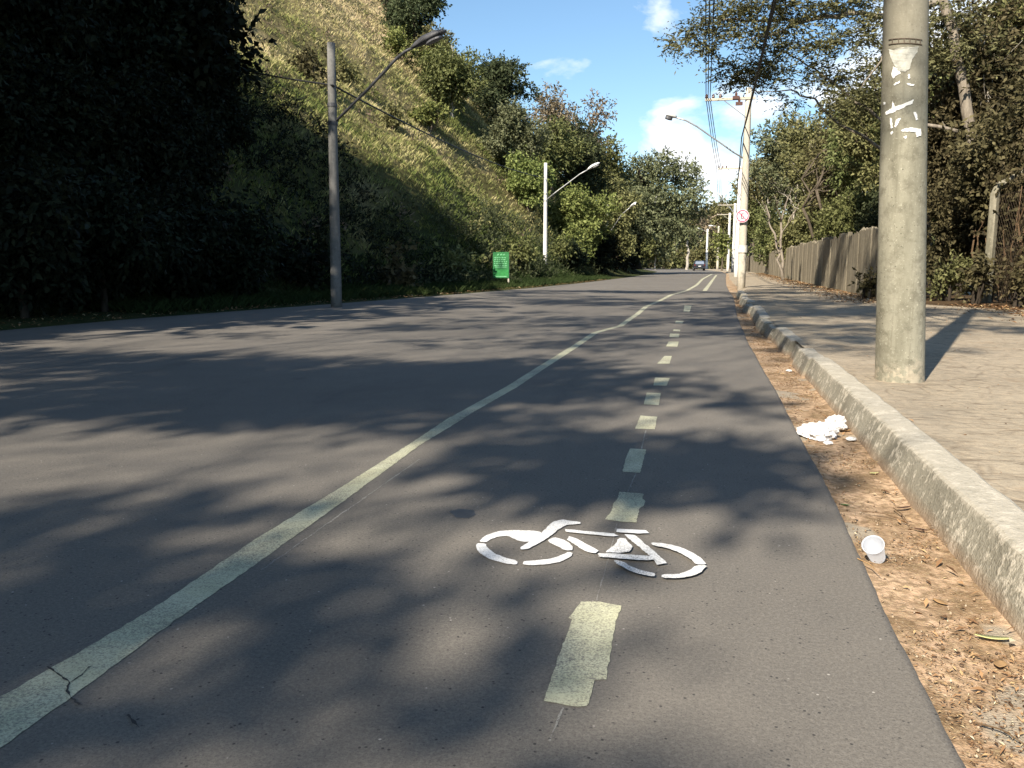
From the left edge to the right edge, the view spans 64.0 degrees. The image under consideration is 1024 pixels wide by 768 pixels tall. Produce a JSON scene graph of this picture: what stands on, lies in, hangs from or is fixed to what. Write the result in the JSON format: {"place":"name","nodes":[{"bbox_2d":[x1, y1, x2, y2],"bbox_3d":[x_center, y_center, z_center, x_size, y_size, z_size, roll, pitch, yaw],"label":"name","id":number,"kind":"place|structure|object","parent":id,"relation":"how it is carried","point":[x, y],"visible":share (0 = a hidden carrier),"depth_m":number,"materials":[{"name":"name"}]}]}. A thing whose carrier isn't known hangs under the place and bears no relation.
{"place":"outdoors","nodes":[
{"label":"outdoors","id":0,"kind":"place"},
{"bbox_2d":[0,0,654,330],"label":"hill","id":1,"kind":"structure","parent":0,"point":[87,316],"depth_m":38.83,"materials":[{"name":"green plant"}]},
{"bbox_2d":[0,145,103,318],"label":"shaded tree","id":2,"kind":"object","parent":1,"relation":"on","point":[43,219],"visible":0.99,"depth_m":13.46,"materials":[{"name":"green plant"}]},
{"bbox_2d":[42,160,202,314],"bbox_3d":[-7.823,-2.632,15.875,3.122,3.430,3.206,2,9,12],"label":"shaded tree","id":3,"kind":"object","parent":1,"relation":"on","point":[127,239],"visible":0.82,"depth_m":15.55,"materials":[{"name":"green plant"}]},
{"bbox_2d":[124,150,244,300],"bbox_3d":[-7.735,-3.225,18.311,3.245,3.844,3.106,2,9,12],"label":"shaded tree","id":4,"kind":"object","parent":1,"relation":"on","point":[199,233],"visible":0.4,"depth_m":18.04,"materials":[{"name":"green plant"}]},
{"bbox_2d":[121,0,277,127],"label":"shaded tree","id":5,"kind":"object","parent":1,"relation":"on","point":[208,26],"visible":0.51,"depth_m":23.01,"materials":[{"name":"green plant"}]},
{"bbox_2d":[179,57,263,162],"bbox_3d":[-9.014,-8.010,24.400,2.945,3.681,3.199,2,9,12],"label":"shaded tree","id":6,"kind":"object","parent":1,"relation":"on","point":[238,130],"visible":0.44,"depth_m":24.19,"materials":[{"name":"green plant"}]},
{"bbox_2d":[192,187,289,297],"bbox_3d":[-6.811,-3.201,20.067,3.034,3.200,2.791,2,9,12],"label":"shaded tree","id":7,"kind":"object","parent":1,"relation":"on","point":[248,262],"visible":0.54,"depth_m":19.73,"materials":[{"name":"green plant"}]},
{"bbox_2d":[87,49,466,286],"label":"shaded undergrowth","id":8,"kind":"object","parent":1,"relation":"on","point":[288,104],"visible":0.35,"depth_m":31.05,"materials":[{"name":"green plant"}]},
{"bbox_2d":[0,279,605,326],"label":"shoulder leaf litter","id":9,"kind":"object","parent":1,"relation":"on","point":[251,306],"visible":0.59,"depth_m":17.84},
{"bbox_2d":[284,39,340,92],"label":"bush","id":10,"kind":"object","parent":1,"relation":"on","point":[311,61],"visible":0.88,"depth_m":41.19,"materials":[{"name":"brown plant"}]},
{"bbox_2d":[55,217,611,316],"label":"roadside grass","id":11,"kind":"structure","parent":1,"relation":"on","point":[163,304],"depth_m":23.26,"materials":[{"name":"green plant"}]},
{"bbox_2d":[140,0,558,280],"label":"hillside weeds","id":12,"kind":"object","parent":1,"relation":"on","point":[413,166],"visible":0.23,"depth_m":43.04,"materials":[{"name":"green plant"}]},
{"bbox_2d":[335,49,368,89],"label":"bush","id":13,"kind":"object","parent":1,"relation":"on","point":[346,74],"visible":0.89,"depth_m":46.78,"materials":[{"name":"green plant"}]},
{"bbox_2d":[371,94,412,131],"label":"bush","id":14,"kind":"object","parent":1,"relation":"on","point":[394,111],"visible":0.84,"depth_m":44.62,"materials":[{"name":"green plant"}]},
{"bbox_2d":[370,235,424,286],"bbox_3d":[-3.919,-4.011,28.381,1.892,2.258,2.493,0,8,-3],"label":"bush","id":15,"kind":"object","parent":1,"relation":"on","point":[407,274],"visible":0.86,"depth_m":28.00,"materials":[{"name":"green plant"}]},
{"bbox_2d":[238,2,556,277],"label":"leafy weeds","id":16,"kind":"object","parent":1,"relation":"on","point":[375,93],"visible":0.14,"depth_m":49.77,"materials":[{"name":"green plant"}]},
{"bbox_2d":[378,22,431,67],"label":"bush","id":17,"kind":"object","parent":1,"relation":"on","point":[398,43],"visible":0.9,"depth_m":57.72,"materials":[{"name":"green plant"}]},
{"bbox_2d":[379,0,451,48],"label":"broadleaf tree","id":18,"kind":"object","parent":1,"relation":"on","point":[401,12],"visible":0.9,"depth_m":64.27,"materials":[{"name":"green plant"}]},
{"bbox_2d":[406,93,457,133],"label":"bush","id":19,"kind":"object","parent":1,"relation":"on","point":[423,114],"visible":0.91,"depth_m":52.11,"materials":[{"name":"green plant"}]},
{"bbox_2d":[409,21,460,74],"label":"broadleaf tree","id":20,"kind":"object","parent":1,"relation":"on","point":[428,30],"visible":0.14,"depth_m":60.41,"materials":[{"name":"green plant"}]},
{"bbox_2d":[410,36,489,117],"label":"broadleaf tree","id":21,"kind":"object","parent":1,"relation":"on","point":[446,71],"visible":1,"depth_m":57.76,"materials":[{"name":"green plant"}]},
{"bbox_2d":[425,240,487,280],"bbox_3d":[-2.254,-4.827,33.909,2.186,2.221,2.107,4,9,25],"label":"bush","id":22,"kind":"object","parent":1,"relation":"on","point":[457,260],"visible":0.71,"depth_m":33.67,"materials":[{"name":"green plant"}]},
{"bbox_2d":[327,185,607,285],"bbox_3d":[0.543,-8.265,47.342,6.006,5.555,39.032,2,9,16],"label":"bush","id":23,"kind":"object","parent":1,"relation":"on","point":[497,218],"visible":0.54,"depth_m":38.93,"materials":[{"name":"green plant"}]},
{"bbox_2d":[493,252,508,280],"bbox_3d":[-0.461,-4.793,34.740,0.695,1.578,0.102,2,9,12],"label":"roadside sign","id":24,"kind":"object","parent":1,"relation":"on","point":[500,264],"visible":0.99,"depth_m":34.66,"materials":[{"name":"green metal"}]},
{"bbox_2d":[469,48,541,133],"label":"broadleaf tree","id":25,"kind":"object","parent":1,"relation":"on","point":[501,76],"visible":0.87,"depth_m":66.69,"materials":[{"name":"green plant"}]},
{"bbox_2d":[476,92,558,174],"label":"broadleaf tree","id":26,"kind":"object","parent":1,"relation":"on","point":[513,130],"visible":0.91,"depth_m":58.87,"materials":[{"name":"green plant"}]},
{"bbox_2d":[499,232,539,273],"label":"bush","id":27,"kind":"object","parent":1,"relation":"on","point":[523,253],"visible":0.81,"depth_m":42.19,"materials":[{"name":"green plant"}]},
{"bbox_2d":[503,145,558,210],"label":"broadleaf tree","id":28,"kind":"object","parent":1,"relation":"on","point":[524,186],"visible":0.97,"depth_m":56.69,"materials":[{"name":"green plant"}]},
{"bbox_2d":[528,78,582,174],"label":"broadleaf tree","id":29,"kind":"object","parent":1,"relation":"on","point":[554,102],"visible":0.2,"depth_m":144.50,"materials":[{"name":"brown plant"}]},
{"bbox_2d":[547,233,578,263],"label":"bush","id":30,"kind":"object","parent":1,"relation":"on","point":[566,251],"visible":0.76,"depth_m":51.46,"materials":[{"name":"green plant"}]},
{"bbox_2d":[535,115,596,199],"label":"broadleaf tree","id":31,"kind":"object","parent":1,"relation":"on","point":[559,151],"visible":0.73,"depth_m":68.57,"materials":[{"name":"green plant"}]},
{"bbox_2d":[551,233,589,269],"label":"bush","id":32,"kind":"object","parent":1,"relation":"on","point":[580,259],"visible":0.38,"depth_m":52.42,"materials":[{"name":"green plant"}]},
{"bbox_2d":[543,162,599,263],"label":"street lamp","id":33,"kind":"object","parent":1,"relation":"on","point":[594,165],"visible":0.93,"depth_m":47.87,"materials":[{"name":"metal"}]},
{"bbox_2d":[555,219,596,264],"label":"bush","id":34,"kind":"object","parent":1,"relation":"on","point":[570,234],"visible":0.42,"depth_m":55.48,"materials":[{"name":"green plant"}]},
{"bbox_2d":[543,180,622,251],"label":"broadleaf tree","id":35,"kind":"object","parent":1,"relation":"on","point":[575,205],"visible":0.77,"depth_m":58.64,"materials":[{"name":"green plant"}]},
{"bbox_2d":[554,113,613,201],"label":"broadleaf tree","id":36,"kind":"object","parent":1,"relation":"on","point":[590,159],"visible":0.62,"depth_m":72.95,"materials":[{"name":"green plant"}]},
{"bbox_2d":[559,87,622,200],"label":"broadleaf tree","id":37,"kind":"object","parent":1,"relation":"on","point":[606,114],"visible":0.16,"depth_m":142.63,"materials":[{"name":"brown plant"}]},
{"bbox_2d":[588,222,633,275],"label":"bush","id":38,"kind":"object","parent":1,"relation":"on","point":[606,253],"visible":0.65,"depth_m":62.23,"materials":[{"name":"green plant"}]},
{"bbox_2d":[593,133,633,198],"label":"broadleaf tree","id":39,"kind":"object","parent":1,"relation":"on","point":[611,153],"visible":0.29,"depth_m":79.75,"materials":[{"name":"green plant"}]},
{"bbox_2d":[597,170,646,260],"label":"broadleaf tree","id":40,"kind":"object","parent":1,"relation":"on","point":[626,237],"visible":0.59,"depth_m":72.93,"materials":[{"name":"green plant"}]},
{"bbox_2d":[607,145,712,268],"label":"broadleaf tree","id":41,"kind":"object","parent":1,"relation":"on","point":[650,185],"visible":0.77,"depth_m":81.76,"materials":[{"name":"green plant"}]},
{"bbox_2d":[0,268,965,767],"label":"road","id":42,"kind":"structure","parent":0,"point":[148,464],"depth_m":2.94,"materials":[{"name":"grey asphalt"}]},
{"bbox_2d":[262,459,419,568],"bbox_3d":[-0.651,0.500,3.481,0.015,0.001,1.596,2,9,12],"label":"scraped line","id":43,"kind":"object","parent":42,"relation":"on","point":[341,513],"visible":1,"depth_m":3.33,"materials":[{"name":"asphalt"}]},
{"bbox_2d":[0,274,711,747],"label":"lane line","id":44,"kind":"object","parent":42,"relation":"on","point":[30,702],"visible":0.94,"depth_m":2.39,"materials":[{"name":"beige paint"}]},
{"bbox_2d":[449,509,475,517],"bbox_3d":[-0.203,0.523,3.319,0.120,0.001,0.119,2,9,12],"label":"tar spot","id":45,"kind":"object","parent":42,"relation":"on","point":[462,513],"visible":1,"depth_m":3.32,"materials":[{"name":"black asphalt"}]},
{"bbox_2d":[544,601,620,706],"bbox_3d":[0.194,0.692,2.161,0.143,0.001,0.598,2,9,12],"label":"lane marking","id":46,"kind":"object","parent":42,"relation":"on","point":[583,659],"visible":1,"depth_m":2.12,"materials":[{"name":"beige paint"}]},
{"bbox_2d":[476,519,705,577],"bbox_3d":[0.282,0.574,2.933,0.805,0.008,0.542,2,9,12],"label":"bicycle symbol","id":47,"kind":"object","parent":42,"relation":"on","point":[532,538],"visible":1,"depth_m":2.90,"materials":[{"name":"white paint"}]},
{"bbox_2d":[606,492,644,521],"bbox_3d":[0.481,0.509,3.414,0.129,0.001,0.425,2,9,15],"label":"lane marking","id":48,"kind":"object","parent":42,"relation":"on","point":[626,506],"visible":1,"depth_m":3.40,"materials":[{"name":"beige paint"}]},
{"bbox_2d":[623,448,645,472],"bbox_3d":[0.631,0.390,4.223,0.096,0.001,0.524,2,9,12],"label":"lane marking","id":49,"kind":"object","parent":42,"relation":"on","point":[634,459],"visible":1,"depth_m":4.21,"materials":[{"name":"beige paint"}]},
{"bbox_2d":[635,416,656,428],"bbox_3d":[0.861,0.243,5.229,0.121,0.001,0.449,2,9,12],"label":"lane marking","id":50,"kind":"object","parent":42,"relation":"on","point":[646,422],"visible":1,"depth_m":5.22,"materials":[{"name":"beige paint"}]},
{"bbox_2d":[719,271,1023,767],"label":"gutter","id":51,"kind":"object","parent":42,"relation":"on","point":[900,602],"visible":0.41,"depth_m":2.57,"materials":[{"name":"brown soil"}]},
{"bbox_2d":[797,421,838,440],"bbox_3d":[1.840,0.266,4.933,0.240,0.085,0.324,-2,8,-11],"label":"crumpled paper","id":52,"kind":"object","parent":51,"relation":"on","point":[820,431],"visible":0.98,"depth_m":4.84,"materials":[{"name":"white paper"}]},
{"bbox_2d":[825,415,847,429],"bbox_3d":[2.031,0.233,5.140,0.136,0.082,0.220,2,9,12],"label":"crumpled paper","id":53,"kind":"object","parent":51,"relation":"on","point":[838,422],"visible":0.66,"depth_m":5.07,"materials":[{"name":"white paper"}]},
{"bbox_2d":[861,535,885,563],"bbox_3d":[1.256,0.576,2.827,0.105,0.107,0.074,-6,10,-36],"label":"plastic cup","id":54,"kind":"object","parent":51,"relation":"on","point":[872,546],"visible":1,"depth_m":2.83,"materials":[{"name":"white plastic"}]},
{"bbox_2d":[735,303,1023,767],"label":"leaf crumbs","id":55,"kind":"object","parent":51,"relation":"on","point":[974,723],"visible":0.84,"depth_m":2.09,"materials":[{"name":"brown plant"}]},
{"bbox_2d":[736,299,1023,766],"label":"dry leaf litter","id":56,"kind":"object","parent":51,"relation":"on","point":[938,562],"visible":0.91,"depth_m":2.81,"materials":[{"name":"brown plant"}]},
{"bbox_2d":[755,348,1023,767],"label":"gutter grit","id":57,"kind":"object","parent":51,"relation":"on","point":[957,685],"visible":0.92,"depth_m":2.69,"materials":[{"name":"gravel"}]},
{"bbox_2d":[420,0,993,215],"label":"sky","id":58,"kind":"structure","parent":0,"point":[605,46],"materials":[{"name":"blue"}]},
{"bbox_2d":[700,269,1023,510],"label":"sidewalk","id":59,"kind":"structure","parent":0,"point":[965,363],"depth_m":7.01,"materials":[{"name":"beige concrete"}]},
{"bbox_2d":[665,87,755,289],"bbox_3d":[7.568,-7.409,31.955,3.430,7.908,0.522,0,8,-1],"label":"utility pole","id":60,"kind":"object","parent":59,"relation":"on","point":[742,252],"visible":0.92,"depth_m":31.67,"materials":[{"name":"beige concrete"}]},
{"bbox_2d":[717,193,736,271],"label":"utility pole","id":61,"kind":"object","parent":59,"relation":"on","point":[733,239],"visible":0.89,"depth_m":93.11,"materials":[{"name":"grey concrete"}]},
{"bbox_2d":[718,165,741,276],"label":"utility pole","id":62,"kind":"object","parent":59,"relation":"on","point":[737,225],"visible":0.81,"depth_m":58.71,"materials":[{"name":"grey concrete"}]},
{"bbox_2d":[762,189,798,279],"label":"dead tree","id":63,"kind":"object","parent":59,"relation":"on","point":[781,265],"visible":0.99,"depth_m":41.70,"materials":[{"name":"grey wood"}]},
{"bbox_2d":[746,226,877,297],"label":"boundary wall","id":64,"kind":"structure","parent":59,"relation":"on","point":[830,262],"depth_m":28.51,"materials":[{"name":"concrete"}]},
{"bbox_2d":[848,266,876,298],"bbox_3d":[8.899,-2.427,20.433,1.045,1.270,0.911,0,8,0],"label":"bush","id":65,"kind":"object","parent":59,"relation":"on","point":[867,285],"visible":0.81,"depth_m":20.39,"materials":[{"name":"green plant"}]},
{"bbox_2d":[748,273,1023,322],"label":"wall leaf litter","id":66,"kind":"object","parent":59,"relation":"on","point":[999,307],"depth_m":20.97,"materials":[{"name":"brown plant"}]},
{"bbox_2d":[875,0,928,382],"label":"concrete pole","id":67,"kind":"object","parent":59,"relation":"on","point":[901,300],"visible":0.98,"depth_m":5.82,"materials":[{"name":"grey concrete"}]},
{"bbox_2d":[737,0,774,187],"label":"communication cable","id":68,"kind":"object","parent":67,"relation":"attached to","point":[768,23],"visible":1,"depth_m":19.86,"materials":[{"name":"black rubber"}]},
{"bbox_2d":[981,170,1023,302],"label":"fence","id":69,"kind":"object","parent":59,"relation":"on","point":[991,238],"visible":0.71,"depth_m":17.65,"materials":[{"name":"metal"}]},
{"bbox_2d":[955,122,1023,304],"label":"climbing vine","id":70,"kind":"object","parent":69,"relation":"attached to","point":[1012,188],"visible":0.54,"depth_m":17.65,"materials":[{"name":"green plant"}]},
{"bbox_2d":[722,263,1023,309],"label":"forest floor","id":71,"kind":"structure","parent":0,"point":[935,301],"depth_m":18.42,"materials":[{"name":"soil"}]},
{"bbox_2d":[797,83,857,241],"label":"forest tree","id":72,"kind":"object","parent":71,"relation":"on","point":[823,174],"visible":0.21,"depth_m":42.29,"materials":[{"name":"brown plant"}]},
{"bbox_2d":[653,0,1023,294],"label":"overhanging tree","id":73,"kind":"object","parent":71,"relation":"on","point":[954,41],"visible":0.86,"depth_m":22.22,"materials":[{"name":"green plant"}]},
{"bbox_2d":[819,87,878,202],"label":"forest tree","id":74,"kind":"object","parent":71,"relation":"on","point":[842,179],"visible":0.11,"depth_m":36.08,"materials":[{"name":"green plant"}]},
{"bbox_2d":[831,73,948,195],"bbox_3d":[13.593,-7.669,29.641,4.061,8.915,3.982,2,9,12],"label":"forest tree","id":75,"kind":"object","parent":71,"relation":"on","point":[861,148],"visible":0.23,"depth_m":29.54,"materials":[{"name":"green plant"}]},
{"bbox_2d":[847,181,945,264],"bbox_3d":[13.658,-5.376,28.365,3.502,4.743,3.761,-3,9,-17],"label":"forest tree","id":76,"kind":"object","parent":71,"relation":"on","point":[871,220],"visible":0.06,"depth_m":28.61,"materials":[{"name":"green plant"}]},
{"bbox_2d":[869,68,951,287],"bbox_3d":[13.328,-6.358,26.167,4.061,7.309,4.273,2,9,12],"label":"forest tree","id":77,"kind":"object","parent":71,"relation":"on","point":[878,141],"visible":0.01,"depth_m":25.90,"materials":[{"name":"green plant"}]},
{"bbox_2d":[926,246,949,298],"bbox_3d":[9.885,-2.576,19.959,1.314,1.707,1.596,2,9,12],"label":"bush","id":78,"kind":"object","parent":71,"relation":"on","point":[931,259],"visible":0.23,"depth_m":19.54,"materials":[{"name":"green plant"}]},
{"bbox_2d":[926,249,977,300],"bbox_3d":[10.053,-2.301,18.657,1.340,1.530,1.388,2,9,12],"label":"bush","id":79,"kind":"object","parent":71,"relation":"on","point":[949,269],"visible":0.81,"depth_m":18.64,"materials":[{"name":"green plant"}]},
{"bbox_2d":[926,137,1003,294],"bbox_3d":[11.787,-4.324,21.639,3.502,4.599,3.306,2,9,12],"label":"forest tree","id":80,"kind":"object","parent":71,"relation":"on","point":[956,232],"visible":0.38,"depth_m":20.99,"materials":[{"name":"green plant"}]},
{"bbox_2d":[951,248,1003,303],"bbox_3d":[9.838,-2.109,17.342,0.944,1.533,1.202,2,9,12],"label":"bush","id":81,"kind":"object","parent":71,"relation":"on","point":[980,277],"visible":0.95,"depth_m":17.24,"materials":[{"name":"green plant"}]},
{"bbox_2d":[1007,255,1023,307],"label":"bush","id":82,"kind":"object","parent":71,"relation":"on","point":[1019,276],"visible":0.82,"depth_m":15.74,"materials":[{"name":"green plant"}]},
{"label":"ground","id":83,"kind":"structure","parent":0,"visible":0},
{"bbox_2d":[267,227,351,290],"bbox_3d":[-5.983,-3.421,23.589,2.703,2.153,2.489,-1,8,-7],"label":"bush","id":84,"kind":"object","parent":83,"relation":"on","point":[318,258],"visible":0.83,"depth_m":23.29,"materials":[{"name":"green plant"}]},
{"bbox_2d":[327,29,446,306],"bbox_3d":[-2.810,-4.482,18.264,3.198,6.244,0.263,4,9,25],"label":"street lamp","id":85,"kind":"object","parent":83,"relation":"on","point":[432,37],"visible":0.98,"depth_m":18.68,"materials":[{"name":"metal"}]},
{"bbox_2d":[332,84,543,177],"bbox_3d":[-1.058,-9.331,33.016,0.040,1.023,30.282,2,8,11],"label":"overhead cable","id":86,"kind":"object","parent":85,"relation":"attached to","point":[340,89],"visible":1,"depth_m":24.21,"materials":[{"name":"black rubber"}]},
{"bbox_2d":[621,238,647,273],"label":"bush","id":87,"kind":"object","parent":83,"relation":"on","point":[635,260],"visible":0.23,"depth_m":76.44,"materials":[{"name":"green plant"}]},
{"bbox_2d":[640,233,685,269],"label":"distant tree","id":88,"kind":"object","parent":83,"relation":"on","point":[648,248],"visible":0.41,"depth_m":144.63,"materials":[{"name":"green plant"}]},
{"bbox_2d":[689,206,719,249],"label":"distant tree","id":89,"kind":"object","parent":83,"relation":"on","point":[706,222],"visible":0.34,"depth_m":190.68,"materials":[{"name":"green plant"}]},
{"bbox_2d":[695,234,726,268],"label":"distant tree","id":90,"kind":"object","parent":83,"relation":"on","point":[712,253],"visible":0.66,"depth_m":162.26,"materials":[{"name":"green plant"}]},
{"bbox_2d":[698,192,736,268],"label":"distant tree","id":91,"kind":"object","parent":83,"relation":"on","point":[722,220],"visible":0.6,"depth_m":198.27,"materials":[{"name":"green plant"}]},
{"bbox_2d":[707,226,731,270],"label":"distant tree","id":92,"kind":"object","parent":83,"relation":"on","point":[721,242],"visible":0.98,"depth_m":112.66,"materials":[{"name":"green plant"}]},
{"bbox_2d":[729,186,778,271],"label":"forest tree","id":93,"kind":"object","parent":83,"relation":"on","point":[752,212],"visible":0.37,"depth_m":97.43,"materials":[{"name":"green plant"}]},
{"bbox_2d":[729,148,795,224],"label":"forest tree","id":94,"kind":"object","parent":83,"relation":"on","point":[752,188],"visible":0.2,"depth_m":77.76,"materials":[{"name":"green plant"}]},
{"bbox_2d":[748,203,786,267],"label":"forest tree","id":95,"kind":"object","parent":83,"relation":"on","point":[765,234],"visible":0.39,"depth_m":65.82,"materials":[{"name":"green plant"}]},
{"bbox_2d":[749,111,824,223],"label":"forest tree","id":96,"kind":"object","parent":83,"relation":"on","point":[768,148],"visible":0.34,"depth_m":61.45,"materials":[{"name":"green plant"}]},
{"bbox_2d":[651,197,932,265],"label":"distant wood","id":97,"kind":"object","parent":83,"relation":"on","point":[684,248],"depth_m":224.61,"materials":[{"name":"green plant"}]},
{"bbox_2d":[765,194,827,261],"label":"forest tree","id":98,"kind":"object","parent":83,"relation":"on","point":[796,232],"visible":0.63,"depth_m":48.08,"materials":[{"name":"green plant"}]},
{"bbox_2d":[773,85,841,218],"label":"forest tree","id":99,"kind":"object","parent":83,"relation":"on","point":[798,137],"visible":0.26,"depth_m":51.12,"materials":[{"name":"green plant"}]},
{"bbox_2d":[810,180,877,240],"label":"forest tree","id":100,"kind":"object","parent":83,"relation":"on","point":[841,214],"visible":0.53,"depth_m":33.60,"materials":[{"name":"green plant"}]},
{"bbox_2d":[735,290,1023,640],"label":"kerb","id":101,"kind":"structure","parent":83,"relation":"on","point":[974,518],"depth_m":3.40,"materials":[{"name":"concrete"}]},
{"bbox_2d":[927,0,1023,294],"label":"forest tree","id":102,"kind":"object","parent":83,"relation":"on","point":[938,138],"visible":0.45,"depth_m":21.49,"materials":[{"name":"green plant"}]},
{"bbox_2d":[928,0,1023,286],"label":"forest tree","id":103,"kind":"object","parent":83,"relation":"on","point":[1004,2],"visible":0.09,"depth_m":22.27,"materials":[{"name":"green plant"}]},
{"bbox_2d":[938,57,1023,261],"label":"forest tree","id":104,"kind":"object","parent":83,"relation":"on","point":[978,156],"visible":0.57,"depth_m":18.41,"materials":[{"name":"green plant"}]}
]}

